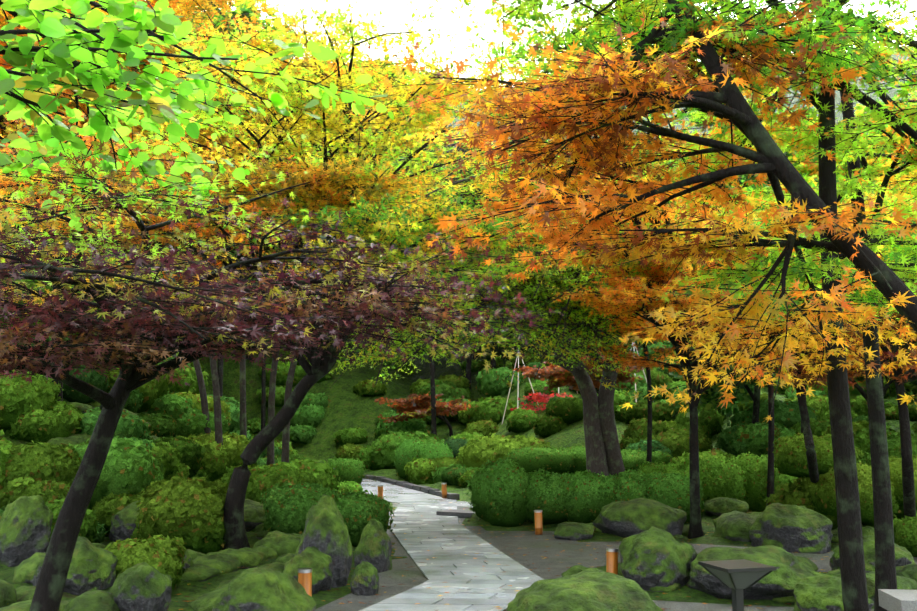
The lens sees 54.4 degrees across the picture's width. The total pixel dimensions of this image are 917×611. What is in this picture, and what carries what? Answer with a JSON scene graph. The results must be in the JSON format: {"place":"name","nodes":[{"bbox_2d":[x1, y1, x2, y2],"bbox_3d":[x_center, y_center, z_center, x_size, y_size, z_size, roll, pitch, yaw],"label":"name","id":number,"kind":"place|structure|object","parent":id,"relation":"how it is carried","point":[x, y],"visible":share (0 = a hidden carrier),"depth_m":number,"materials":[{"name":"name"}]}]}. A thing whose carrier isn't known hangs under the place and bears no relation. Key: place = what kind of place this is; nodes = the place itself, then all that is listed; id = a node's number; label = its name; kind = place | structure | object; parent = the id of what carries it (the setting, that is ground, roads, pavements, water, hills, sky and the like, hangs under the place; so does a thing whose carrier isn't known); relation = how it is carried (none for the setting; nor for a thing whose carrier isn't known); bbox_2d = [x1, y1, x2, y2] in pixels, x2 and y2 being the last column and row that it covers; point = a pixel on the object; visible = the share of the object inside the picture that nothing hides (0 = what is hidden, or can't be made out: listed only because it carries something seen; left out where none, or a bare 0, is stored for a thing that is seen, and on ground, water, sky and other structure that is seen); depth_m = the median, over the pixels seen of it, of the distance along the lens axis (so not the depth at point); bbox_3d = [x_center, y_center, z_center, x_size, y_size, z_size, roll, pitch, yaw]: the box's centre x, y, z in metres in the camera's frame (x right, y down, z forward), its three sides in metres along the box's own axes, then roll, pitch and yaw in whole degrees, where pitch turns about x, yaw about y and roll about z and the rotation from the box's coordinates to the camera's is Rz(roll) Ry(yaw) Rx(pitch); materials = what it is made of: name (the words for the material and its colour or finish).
{"place":"outdoors","nodes":[
{"label":"outdoors","id":0,"kind":"place"},
{"bbox_2d":[361,479,456,503],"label":"lane paving","id":1,"kind":"structure","parent":0,"point":[392,493],"depth_m":22.55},
{"bbox_2d":[386,501,506,610],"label":"path gravel","id":2,"kind":"structure","parent":0,"point":[401,551],"depth_m":12.62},
{"bbox_2d":[359,500,543,610],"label":"path slabs","id":3,"kind":"structure","parent":2,"relation":"on","point":[445,543],"depth_m":10.27,"materials":[{"name":"grey"}]},
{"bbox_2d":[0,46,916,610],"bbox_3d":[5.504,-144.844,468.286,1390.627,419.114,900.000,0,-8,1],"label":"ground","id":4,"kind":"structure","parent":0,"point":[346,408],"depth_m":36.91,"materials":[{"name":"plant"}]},
{"bbox_2d":[0,495,52,566],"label":"rock","id":5,"kind":"object","parent":4,"relation":"on","point":[25,526],"visible":0.75,"depth_m":9.47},
{"bbox_2d":[0,441,82,507],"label":"hill shrub","id":6,"kind":"object","parent":4,"relation":"on","point":[46,472],"visible":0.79,"depth_m":11.17,"materials":[{"name":"green plant"}]},
{"bbox_2d":[0,370,85,444],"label":"hill shrub","id":7,"kind":"object","parent":4,"relation":"on","point":[35,411],"visible":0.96,"depth_m":13.22,"materials":[{"name":"green plant"}]},
{"bbox_2d":[0,333,110,404],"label":"hill shrub","id":8,"kind":"object","parent":4,"relation":"on","point":[97,379],"visible":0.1,"depth_m":14.98,"materials":[{"name":"green plant"}]},
{"bbox_2d":[45,498,97,542],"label":"hill shrub","id":9,"kind":"object","parent":4,"relation":"on","point":[88,529],"visible":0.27,"depth_m":10.41,"materials":[{"name":"green plant"}]},
{"bbox_2d":[31,536,117,595],"bbox_3d":[-3.679,2.466,8.541,0.747,0.496,0.824,0,-8,1],"label":"rock","id":10,"kind":"object","parent":4,"relation":"on","point":[92,567],"visible":0.67,"depth_m":8.32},
{"bbox_2d":[0,157,186,337],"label":"tree","id":11,"kind":"object","parent":4,"relation":"on","point":[49,223],"visible":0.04,"depth_m":14.13,"materials":[{"name":"green plant"}]},
{"bbox_2d":[0,0,205,400],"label":"tree","id":12,"kind":"object","parent":4,"relation":"on","point":[8,123],"visible":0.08,"depth_m":14.10,"materials":[{"name":"green plant"}]},
{"bbox_2d":[67,433,163,509],"bbox_3d":[-5.088,2.396,12.644,1.686,1.248,1.500,0,-8,1],"label":"hill shrub","id":13,"kind":"object","parent":4,"relation":"on","point":[130,464],"visible":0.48,"depth_m":12.16,"materials":[{"name":"green plant"}]},
{"bbox_2d":[92,493,140,536],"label":"hill shrub","id":14,"kind":"object","parent":4,"relation":"on","point":[108,507],"visible":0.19,"depth_m":11.26,"materials":[{"name":"green plant"}]},
{"bbox_2d":[80,407,155,449],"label":"hill shrub","id":15,"kind":"object","parent":4,"relation":"on","point":[129,425],"visible":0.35,"depth_m":14.04,"materials":[{"name":"green plant"}]},
{"bbox_2d":[109,500,141,541],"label":"rock","id":16,"kind":"object","parent":4,"relation":"on","point":[123,525],"visible":0.31,"depth_m":11.00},
{"bbox_2d":[101,364,173,412],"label":"hill shrub","id":17,"kind":"object","parent":4,"relation":"on","point":[152,390],"visible":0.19,"depth_m":17.21,"materials":[{"name":"green plant"}]},
{"bbox_2d":[95,535,185,589],"bbox_3d":[-3.296,2.728,9.145,1.008,0.715,1.186,0,-8,1],"label":"hill shrub","id":18,"kind":"object","parent":4,"relation":"on","point":[163,555],"visible":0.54,"depth_m":8.95,"materials":[{"name":"green plant"}]},
{"bbox_2d":[109,562,171,610],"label":"rock","id":19,"kind":"object","parent":4,"relation":"on","point":[144,586],"visible":0.96,"depth_m":7.21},
{"bbox_2d":[2,69,283,465],"bbox_3d":[-7.321,-0.476,17.283,7.534,8.340,6.218,0,-8,1],"label":"tree","id":20,"kind":"object","parent":4,"relation":"on","point":[271,416],"depth_m":18.37,"materials":[{"name":"green plant"}]},
{"bbox_2d":[139,412,176,438],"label":"hill shrub","id":21,"kind":"object","parent":4,"relation":"on","point":[162,425],"visible":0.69,"depth_m":16.57,"materials":[{"name":"green plant"}]},
{"bbox_2d":[149,440,190,481],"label":"hill shrub","id":22,"kind":"object","parent":4,"relation":"on","point":[168,456],"visible":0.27,"depth_m":13.98,"materials":[{"name":"green plant"}]},
{"bbox_2d":[129,476,227,553],"bbox_3d":[-3.485,2.730,11.327,1.357,1.131,1.412,0,-8,1],"label":"hill shrub","id":23,"kind":"object","parent":4,"relation":"on","point":[189,511],"visible":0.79,"depth_m":10.87,"materials":[{"name":"green plant"}]},
{"bbox_2d":[29,1,328,434],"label":"tree","id":24,"kind":"object","parent":4,"relation":"on","point":[202,390],"depth_m":16.50,"materials":[{"name":"green plant"}]},
{"bbox_2d":[150,436,208,481],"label":"hill shrub","id":25,"kind":"object","parent":4,"relation":"on","point":[191,451],"visible":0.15,"depth_m":14.96,"materials":[{"name":"green plant"}]},
{"bbox_2d":[165,359,208,393],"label":"hill shrub","id":26,"kind":"object","parent":4,"relation":"on","point":[189,376],"visible":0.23,"depth_m":20.51,"materials":[{"name":"green plant"}]},
{"bbox_2d":[145,394,229,438],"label":"shrub","id":27,"kind":"object","parent":4,"relation":"on","point":[186,415],"visible":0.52,"depth_m":17.80,"materials":[{"name":"green plant"}]},
{"bbox_2d":[115,0,266,287],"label":"tree","id":28,"kind":"object","parent":4,"relation":"on","point":[245,9],"visible":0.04,"depth_m":35.30,"materials":[{"name":"yellow plant"}]},
{"bbox_2d":[0,0,393,232],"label":"tree","id":29,"kind":"object","parent":4,"relation":"on","point":[93,40],"visible":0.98,"depth_m":4.17,"materials":[{"name":"green plant"}]},
{"bbox_2d":[177,435,228,481],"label":"hill shrub","id":30,"kind":"object","parent":4,"relation":"on","point":[214,463],"visible":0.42,"depth_m":15.98,"materials":[{"name":"green plant"}]},
{"bbox_2d":[188,430,258,468],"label":"hill shrub","id":31,"kind":"object","parent":4,"relation":"on","point":[235,445],"visible":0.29,"depth_m":17.20,"materials":[{"name":"green plant"}]},
{"bbox_2d":[59,0,396,444],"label":"tree","id":32,"kind":"object","parent":4,"relation":"on","point":[213,363],"visible":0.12,"depth_m":14.78,"materials":[{"name":"yellow plant"}]},
{"bbox_2d":[0,401,481,610],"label":"moss lumps","id":33,"kind":"object","parent":4,"relation":"on","point":[283,546],"visible":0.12,"depth_m":9.52,"materials":[{"name":"plant"}]},
{"bbox_2d":[244,499,265,531],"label":"rock","id":34,"kind":"object","parent":4,"relation":"on","point":[254,513],"visible":0.23,"depth_m":12.62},
{"bbox_2d":[212,566,316,610],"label":"rock","id":35,"kind":"object","parent":4,"relation":"on","point":[266,588],"visible":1,"depth_m":7.21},
{"bbox_2d":[220,464,322,501],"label":"hill shrub","id":36,"kind":"object","parent":4,"relation":"on","point":[264,478],"visible":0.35,"depth_m":15.04,"materials":[{"name":"green plant"}]},
{"bbox_2d":[0,0,559,549],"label":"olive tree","id":37,"kind":"object","parent":4,"relation":"on","point":[348,174],"visible":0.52,"depth_m":9.81,"materials":[{"name":"plant"}]},
{"bbox_2d":[256,360,305,406],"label":"bush","id":38,"kind":"object","parent":4,"relation":"on","point":[282,374],"visible":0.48,"depth_m":40.14,"materials":[{"name":"green plant"}]},
{"bbox_2d":[0,129,563,610],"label":"purple tree","id":39,"kind":"object","parent":4,"relation":"on","point":[154,329],"visible":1,"depth_m":5.68,"materials":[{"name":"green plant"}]},
{"bbox_2d":[257,459,339,490],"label":"hill shrub","id":40,"kind":"object","parent":4,"relation":"on","point":[326,472],"visible":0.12,"depth_m":17.21,"materials":[{"name":"green plant"}]},
{"bbox_2d":[157,23,446,437],"bbox_3d":[-2.549,-0.763,17.573,5.376,8.373,7.706,-3,-8,19],"label":"tree","id":41,"kind":"object","parent":4,"relation":"on","point":[243,424],"depth_m":18.80,"materials":[{"name":"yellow plant"}]},
{"bbox_2d":[283,546,332,593],"bbox_3d":[-1.514,2.634,8.911,0.499,0.441,0.622,0,-8,1],"label":"rock","id":42,"kind":"object","parent":4,"relation":"on","point":[317,561],"visible":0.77,"depth_m":8.77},
{"bbox_2d":[289,392,330,444],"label":"bush","id":43,"kind":"object","parent":4,"relation":"on","point":[306,419],"visible":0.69,"depth_m":37.30,"materials":[{"name":"green plant"}]},
{"bbox_2d":[131,95,494,462],"bbox_3d":[-2.760,-0.194,15.687,6.140,7.535,5.705,4,-9,-26],"label":"tree","id":44,"kind":"object","parent":4,"relation":"on","point":[286,429],"visible":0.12,"depth_m":15.61,"materials":[{"name":"yellow plant"}]},
{"bbox_2d":[295,494,352,587],"bbox_3d":[-1.397,2.501,9.291,0.517,1.032,0.586,6,-10,-38],"label":"rock","id":45,"kind":"object","parent":4,"relation":"on","point":[325,531],"visible":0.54,"depth_m":9.12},
{"bbox_2d":[260,481,395,546],"bbox_3d":[-1.868,2.959,12.608,2.010,0.942,1.572,4,-9,-27],"label":"path shrub","id":46,"kind":"object","parent":4,"relation":"on","point":[286,508],"visible":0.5,"depth_m":12.13,"materials":[{"name":"green plant"}]},
{"bbox_2d":[328,458,365,484],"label":"shrub","id":47,"kind":"object","parent":4,"relation":"on","point":[350,469],"visible":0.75,"depth_m":25.02,"materials":[{"name":"green plant"}]},
{"bbox_2d":[333,427,367,444],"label":"shrub","id":48,"kind":"object","parent":4,"relation":"on","point":[356,435],"visible":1,"depth_m":35.39,"materials":[{"name":"green plant"}]},
{"bbox_2d":[350,561,378,595],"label":"rock","id":49,"kind":"object","parent":4,"relation":"on","point":[364,579],"visible":0.77,"depth_m":8.70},
{"bbox_2d":[315,565,426,610],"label":"gravel","id":50,"kind":"structure","parent":4,"relation":"on","point":[393,578],"depth_m":9.05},
{"bbox_2d":[354,519,391,572],"bbox_3d":[-0.979,2.793,10.256,0.427,0.669,0.475,0,-8,1],"label":"rock","id":51,"kind":"object","parent":4,"relation":"on","point":[374,548],"visible":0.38,"depth_m":10.13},
{"bbox_2d":[374,412,429,439],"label":"bush","id":52,"kind":"object","parent":4,"relation":"on","point":[415,424],"visible":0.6,"depth_m":34.93,"materials":[{"name":"green plant"}]},
{"bbox_2d":[367,430,443,470],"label":"bush","id":53,"kind":"object","parent":4,"relation":"on","point":[384,446],"visible":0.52,"depth_m":31.12,"materials":[{"name":"green plant"}]},
{"bbox_2d":[363,474,459,499],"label":"kerb stones","id":54,"kind":"object","parent":4,"relation":"on","point":[432,491],"visible":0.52,"depth_m":23.72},
{"bbox_2d":[404,457,435,484],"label":"shrub","id":55,"kind":"object","parent":4,"relation":"on","point":[417,471],"visible":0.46,"depth_m":25.44,"materials":[{"name":"green plant"}]},
{"bbox_2d":[374,393,472,438],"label":"tree","id":56,"kind":"object","parent":4,"relation":"on","point":[417,406],"visible":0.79,"depth_m":33.30,"materials":[{"name":"red plant"}]},
{"bbox_2d":[394,437,453,479],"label":"shrub","id":57,"kind":"object","parent":4,"relation":"on","point":[408,450],"visible":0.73,"depth_m":27.65,"materials":[{"name":"green plant"}]},
{"bbox_2d":[356,170,509,434],"bbox_3d":[-1.261,0.000,33.268,8.366,11.052,7.004,0,-8,1],"label":"tree","id":58,"kind":"object","parent":4,"relation":"on","point":[433,404],"depth_m":32.80,"materials":[{"name":"yellow plant"}]},
{"bbox_2d":[243,130,633,475],"bbox_3d":[0.469,0.390,16.135,6.814,6.925,11.767,-3,-8,22],"label":"tree","id":59,"kind":"object","parent":4,"relation":"on","point":[596,461],"visible":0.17,"depth_m":14.41,"materials":[{"name":"green plant"}]},
{"bbox_2d":[410,380,471,399],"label":"bush","id":60,"kind":"object","parent":4,"relation":"on","point":[447,389],"visible":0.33,"depth_m":37.94,"materials":[{"name":"green plant"}]},
{"bbox_2d":[464,395,516,424],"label":"bush","id":61,"kind":"object","parent":4,"relation":"on","point":[489,408],"visible":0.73,"depth_m":33.52,"materials":[{"name":"green plant"}]},
{"bbox_2d":[475,366,524,397],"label":"bush","id":62,"kind":"object","parent":4,"relation":"on","point":[492,379],"visible":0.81,"depth_m":37.67,"materials":[{"name":"green plant"}]},
{"bbox_2d":[456,433,550,467],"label":"bush","id":63,"kind":"object","parent":4,"relation":"on","point":[482,450],"visible":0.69,"depth_m":25.32,"materials":[{"name":"green plant"}]},
{"bbox_2d":[506,407,538,432],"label":"shrub","id":64,"kind":"object","parent":4,"relation":"on","point":[519,420],"visible":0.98,"depth_m":30.25,"materials":[{"name":"green plant"}]},
{"bbox_2d":[471,531,592,578],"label":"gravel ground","id":65,"kind":"structure","parent":4,"relation":"on","point":[534,546],"depth_m":11.88,"materials":[{"name":"gravel"}]},
{"bbox_2d":[554,522,594,540],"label":"rock","id":66,"kind":"object","parent":65,"relation":"on","point":[576,531],"visible":0.88,"depth_m":13.08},
{"bbox_2d":[369,152,723,476],"bbox_3d":[2.500,0.780,16.388,6.691,6.389,10.214,-6,-10,35],"label":"tree","id":67,"kind":"object","parent":4,"relation":"on","point":[615,464],"visible":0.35,"depth_m":14.52,"materials":[{"name":"green plant"}]},
{"bbox_2d":[533,396,582,437],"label":"shrub","id":68,"kind":"object","parent":4,"relation":"on","point":[560,415],"visible":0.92,"depth_m":28.19,"materials":[{"name":"green plant"}]},
{"bbox_2d":[513,351,645,393],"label":"tree","id":69,"kind":"object","parent":4,"relation":"on","point":[563,376],"visible":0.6,"depth_m":26.73,"materials":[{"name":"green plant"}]},
{"bbox_2d":[507,568,662,610],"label":"rock","id":70,"kind":"object","parent":4,"relation":"on","point":[591,589],"visible":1,"depth_m":6.66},
{"bbox_2d":[466,457,705,526],"bbox_3d":[2.156,3.216,15.245,4.068,1.251,1.717,0,-8,1],"label":"hedge","id":71,"kind":"object","parent":4,"relation":"on","point":[507,493],"visible":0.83,"depth_m":14.77,"materials":[{"name":"green plant"}]},
{"bbox_2d":[504,445,671,474],"bbox_3d":[3.372,4.027,23.114,4.368,0.827,2.665,0,-8,1],"label":"flat shrub","id":72,"kind":"object","parent":4,"relation":"on","point":[572,459],"visible":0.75,"depth_m":22.37,"materials":[{"name":"green plant"}]},
{"bbox_2d":[356,0,916,421],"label":"leaning tree","id":73,"kind":"object","parent":4,"relation":"on","point":[593,111],"visible":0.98,"depth_m":4.74,"materials":[{"name":"orange plant"}]},
{"bbox_2d":[592,498,686,537],"bbox_3d":[2.762,3.253,13.560,1.364,0.604,1.154,0,-8,1],"label":"rock","id":74,"kind":"object","parent":4,"relation":"on","point":[624,519],"visible":0.71,"depth_m":13.20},
{"bbox_2d":[570,278,714,465],"bbox_3d":[3.400,1.540,18.425,4.585,5.036,3.759,-7,-10,40],"label":"tree","id":75,"kind":"object","parent":4,"relation":"on","point":[649,429],"depth_m":19.63,"materials":[{"name":"orange plant"}]},
{"bbox_2d":[616,400,675,423],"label":"shrub","id":76,"kind":"object","parent":4,"relation":"on","point":[662,411],"visible":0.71,"depth_m":27.40,"materials":[{"name":"green plant"}]},
{"bbox_2d":[619,526,697,590],"bbox_3d":[2.039,2.604,9.130,0.711,0.662,0.845,-7,-10,41],"label":"rock","id":77,"kind":"object","parent":4,"relation":"on","point":[652,556],"visible":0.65,"depth_m":8.87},
{"bbox_2d":[428,0,916,610],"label":"green tree","id":78,"kind":"object","parent":4,"relation":"on","point":[828,20],"visible":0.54,"depth_m":5.70,"materials":[{"name":"green plant"}]},
{"bbox_2d":[432,0,916,538],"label":"orange tree","id":79,"kind":"object","parent":4,"relation":"on","point":[634,298],"visible":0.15,"depth_m":12.53,"materials":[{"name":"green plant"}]},
{"bbox_2d":[645,427,712,462],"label":"shrub","id":80,"kind":"object","parent":4,"relation":"on","point":[676,440],"visible":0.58,"depth_m":23.88,"materials":[{"name":"green plant"}]},
{"bbox_2d":[674,406,723,438],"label":"shrub","id":81,"kind":"object","parent":4,"relation":"on","point":[710,423],"visible":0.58,"depth_m":25.59,"materials":[{"name":"green plant"}]},
{"bbox_2d":[637,452,797,511],"bbox_3d":[4.942,3.319,15.927,3.732,1.375,1.671,0,-8,1],"label":"shrub","id":82,"kind":"object","parent":4,"relation":"on","point":[743,477],"visible":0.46,"depth_m":15.59,"materials":[{"name":"green plant"}]},
{"bbox_2d":[523,497,916,603],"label":"moss lumps","id":83,"kind":"object","parent":4,"relation":"on","point":[734,521],"visible":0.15,"depth_m":12.62,"materials":[{"name":"plant"}]},
{"bbox_2d":[664,298,793,423],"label":"tree","id":84,"kind":"object","parent":4,"relation":"on","point":[706,399],"visible":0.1,"depth_m":23.39,"materials":[{"name":"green plant"}]},
{"bbox_2d":[715,424,750,456],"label":"shrub","id":85,"kind":"object","parent":4,"relation":"on","point":[727,442],"visible":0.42,"depth_m":23.20,"materials":[{"name":"green plant"}]},
{"bbox_2d":[698,559,775,610],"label":"pedestal","id":86,"kind":"object","parent":4,"relation":"on","point":[738,576],"visible":1,"depth_m":4.42,"materials":[{"name":"black"}]},
{"bbox_2d":[578,541,916,571],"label":"gravel","id":87,"kind":"structure","parent":4,"relation":"on","point":[601,547],"depth_m":11.60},
{"bbox_2d":[893,513,916,556],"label":"shrub","id":88,"kind":"object","parent":87,"relation":"on","point":[905,532],"visible":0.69,"depth_m":11.19,"materials":[{"name":"green plant"}]},
{"bbox_2d":[686,545,814,599],"bbox_3d":[2.871,2.588,8.722,1.253,0.454,1.161,0,-8,1],"label":"rock","id":89,"kind":"object","parent":4,"relation":"on","point":[786,575],"visible":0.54,"depth_m":8.45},
{"bbox_2d":[652,600,873,610],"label":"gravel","id":90,"kind":"structure","parent":4,"relation":"on","point":[681,606],"depth_m":8.08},
{"bbox_2d":[878,589,916,610],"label":"stone bench","id":91,"kind":"object","parent":90,"relation":"on","point":[897,600],"visible":1,"depth_m":6.42,"materials":[{"name":"stone"}]},
{"bbox_2d":[731,422,795,456],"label":"shrub","id":92,"kind":"object","parent":4,"relation":"on","point":[755,438],"visible":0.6,"depth_m":22.63,"materials":[{"name":"green plant"}]},
{"bbox_2d":[611,9,916,610],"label":"tree","id":93,"kind":"object","parent":4,"relation":"on","point":[885,572],"visible":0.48,"depth_m":7.04,"materials":[{"name":"green plant"}]},
{"bbox_2d":[611,174,916,482],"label":"tree","id":94,"kind":"object","parent":4,"relation":"on","point":[810,452],"visible":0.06,"depth_m":11.72,"materials":[{"name":"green plant"}]},
{"bbox_2d":[638,204,897,505],"bbox_3d":[4.886,0.916,14.356,5.106,4.979,4.422,-2,-8,17],"label":"tree","id":95,"kind":"object","parent":4,"relation":"on","point":[770,481],"depth_m":15.57,"materials":[{"name":"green plant"}]},
{"bbox_2d":[727,398,817,428],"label":"shrub","id":96,"kind":"object","parent":4,"relation":"on","point":[787,415],"visible":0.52,"depth_m":23.83,"materials":[{"name":"green plant"}]},
{"bbox_2d":[748,503,832,553],"bbox_3d":[4.542,3.050,12.170,1.012,0.693,1.185,2,-8,-12],"label":"rock","id":97,"kind":"object","parent":4,"relation":"on","point":[794,528],"visible":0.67,"depth_m":11.78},
{"bbox_2d":[715,168,916,518],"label":"tree","id":98,"kind":"object","parent":4,"relation":"on","point":[898,377],"visible":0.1,"depth_m":10.61,"materials":[{"name":"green plant"}]},
{"bbox_2d":[720,279,916,403],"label":"tree","id":99,"kind":"object","parent":4,"relation":"on","point":[858,390],"visible":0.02,"depth_m":20.43,"materials":[{"name":"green plant"}]},
{"bbox_2d":[773,433,864,477],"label":"shrub","id":100,"kind":"object","parent":4,"relation":"on","point":[789,452],"visible":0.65,"depth_m":13.15,"materials":[{"name":"green plant"}]},
{"bbox_2d":[726,106,916,216],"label":"tree","id":101,"kind":"object","parent":4,"relation":"on","point":[810,174],"visible":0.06,"depth_m":27.96,"materials":[{"name":"green plant"}]},
{"bbox_2d":[764,478,895,529],"bbox_3d":[5.670,3.152,13.680,1.952,1.152,2.101,-5,-9,31],"label":"shrub","id":102,"kind":"object","parent":4,"relation":"on","point":[791,493],"visible":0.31,"depth_m":13.32,"materials":[{"name":"green plant"}]},
{"bbox_2d":[793,575,873,610],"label":"rock","id":103,"kind":"object","parent":4,"relation":"on","point":[818,593],"visible":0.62,"depth_m":7.73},
{"bbox_2d":[819,395,867,419],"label":"shrub","id":104,"kind":"object","parent":4,"relation":"on","point":[858,405],"visible":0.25,"depth_m":23.99,"materials":[{"name":"green plant"}]},
{"bbox_2d":[798,454,916,525],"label":"shrub","id":105,"kind":"object","parent":4,"relation":"on","point":[822,493],"visible":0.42,"depth_m":12.82,"materials":[{"name":"green plant"}]},
{"bbox_2d":[829,535,915,572],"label":"rock","id":106,"kind":"object","parent":4,"relation":"on","point":[903,556],"visible":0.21,"depth_m":9.56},
{"bbox_2d":[866,432,916,461],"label":"shrub","id":107,"kind":"object","parent":4,"relation":"on","point":[894,445],"visible":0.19,"depth_m":17.53,"materials":[{"name":"green plant"}]},
{"bbox_2d":[227,0,916,88],"label":"sky","id":108,"kind":"structure","parent":0,"point":[394,12],"materials":[{"name":"white"}]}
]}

